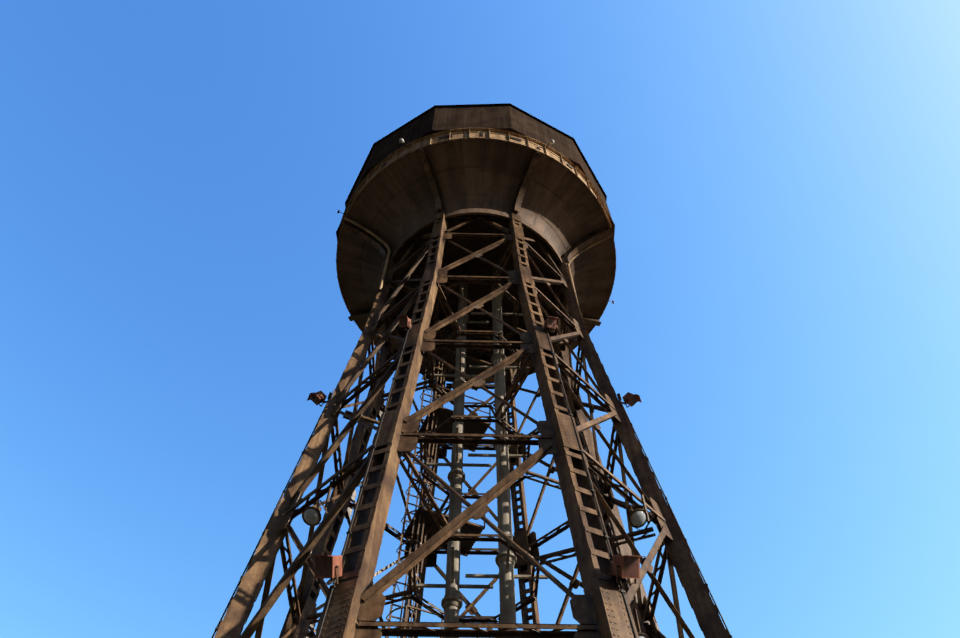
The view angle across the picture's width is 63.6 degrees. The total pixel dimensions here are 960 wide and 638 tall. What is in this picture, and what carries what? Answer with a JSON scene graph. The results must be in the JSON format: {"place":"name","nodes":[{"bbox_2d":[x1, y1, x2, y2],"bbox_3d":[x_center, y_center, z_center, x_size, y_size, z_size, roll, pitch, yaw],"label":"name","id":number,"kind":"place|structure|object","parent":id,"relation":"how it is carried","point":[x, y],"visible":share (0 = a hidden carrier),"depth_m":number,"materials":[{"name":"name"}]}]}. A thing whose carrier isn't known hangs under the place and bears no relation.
{"place":"outdoors","nodes":[
{"label":"outdoors","id":0,"kind":"place"},
{"bbox_2d":[336,103,614,242],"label":"tank casing roof","id":1,"kind":"structure","parent":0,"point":[501,116],"depth_m":28.18,"materials":[{"name":"brown metal"}]},
{"bbox_2d":[0,0,959,637],"label":"sky","id":2,"kind":"structure","parent":0,"point":[779,179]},
{"label":"ground","id":3,"kind":"structure","parent":0,"visible":0},
{"bbox_2d":[386,305,491,637],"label":"staircase","id":4,"kind":"structure","parent":3,"relation":"on","point":[420,523],"depth_m":23.91,"materials":[{"name":"metal"}]},
{"bbox_2d":[214,211,729,637],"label":"tower legs","id":5,"kind":"object","parent":3,"relation":"on","point":[601,586],"visible":0.71,"depth_m":16.24,"materials":[{"name":"metal"}]},
{"bbox_2d":[307,391,330,406],"bbox_3d":[-4.032,1.992,19.553,0.584,0.363,0.280,21,-60,-13],"label":"floodlight","id":6,"kind":"object","parent":5,"relation":"attached to","point":[318,397],"visible":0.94,"depth_m":19.45,"materials":[{"name":"metal"}]},
{"bbox_2d":[312,555,341,584],"bbox_3d":[-2.193,3.574,11.192,0.355,0.486,0.670,-10,-58,6],"label":"floodlight","id":7,"kind":"object","parent":5,"relation":"attached to","point":[327,566],"visible":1,"depth_m":11.07,"materials":[{"name":"metal"}]},
{"bbox_2d":[397,315,410,330],"bbox_3d":[-1.797,0.094,18.571,0.272,0.372,0.512,-10,-58,6],"label":"floodlight","id":8,"kind":"object","parent":5,"relation":"attached to","point":[404,321],"visible":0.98,"depth_m":18.47,"materials":[{"name":"metal"}]},
{"bbox_2d":[239,216,694,637],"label":"cross bracing","id":9,"kind":"object","parent":5,"relation":"attached to","point":[373,598],"visible":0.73,"depth_m":17.36,"materials":[{"name":"metal"}]},
{"bbox_2d":[302,481,332,525],"bbox_3d":[-3.166,3.582,15.134,0.515,0.895,0.398,-26,-61,16],"label":"floodlight","id":10,"kind":"object","parent":9,"relation":"attached to","point":[311,516],"visible":0.94,"depth_m":14.82,"materials":[{"name":"metal"}]},
{"bbox_2d":[628,495,653,531],"bbox_3d":[3.108,3.718,15.339,0.515,0.895,0.398,29,-62,-17],"label":"floodlight","id":11,"kind":"object","parent":9,"relation":"attached to","point":[638,518],"visible":1,"depth_m":15.00,"materials":[{"name":"metal"}]},
{"bbox_2d":[633,608,648,637],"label":"floodlight","id":12,"kind":"object","parent":9,"relation":"attached to","point":[641,634],"visible":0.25,"depth_m":11.52,"materials":[{"name":"metal"}]},
{"bbox_2d":[211,325,731,637],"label":"lamp conduits","id":13,"kind":"object","parent":5,"relation":"attached to","point":[606,537],"visible":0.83,"depth_m":14.33,"materials":[{"name":"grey metal"}]},
{"bbox_2d":[337,139,614,382],"bbox_3d":[-0.141,-1.295,27.944,10.200,1.950,10.200,1,-58,-1],"label":"water tank","id":14,"kind":"object","parent":5,"relation":"on","point":[383,188],"visible":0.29,"depth_m":27.11,"materials":[{"name":"brown metal"}]},
{"bbox_2d":[338,140,614,382],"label":"tank ribs","id":15,"kind":"object","parent":14,"relation":"attached to","point":[570,253],"visible":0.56,"depth_m":26.52,"materials":[{"name":"brown metal"}]},
{"bbox_2d":[336,128,616,383],"bbox_3d":[-0.141,-1.938,28.957,10.400,0.890,10.400,1,-58,-1],"label":"tank ring girder","id":16,"kind":"object","parent":14,"relation":"attached to","point":[478,133],"visible":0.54,"depth_m":26.66,"materials":[{"name":"brown metal"}]},
{"bbox_2d":[544,316,557,331],"bbox_3d":[1.697,0.123,18.707,0.272,0.372,0.512,13,-58,-8],"label":"floodlight","id":17,"kind":"object","parent":5,"relation":"attached to","point":[550,322],"visible":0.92,"depth_m":18.61,"materials":[{"name":"metal"}]},
{"bbox_2d":[609,555,645,584],"bbox_3d":[2.142,3.620,11.340,0.355,0.486,0.670,13,-58,-8],"label":"floodlight","id":18,"kind":"object","parent":5,"relation":"attached to","point":[625,566],"visible":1,"depth_m":11.22,"materials":[{"name":"metal"}]},
{"bbox_2d":[622,392,641,407],"bbox_3d":[3.806,2.055,19.830,0.584,0.363,0.280,-18,-59,11],"label":"floodlight","id":19,"kind":"object","parent":5,"relation":"attached to","point":[630,399],"visible":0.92,"depth_m":19.73,"materials":[{"name":"metal"}]},
{"bbox_2d":[411,266,547,637],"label":"riser pipes","id":20,"kind":"object","parent":3,"relation":"on","point":[505,561],"visible":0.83,"depth_m":19.35,"materials":[{"name":"metal"}]}
]}

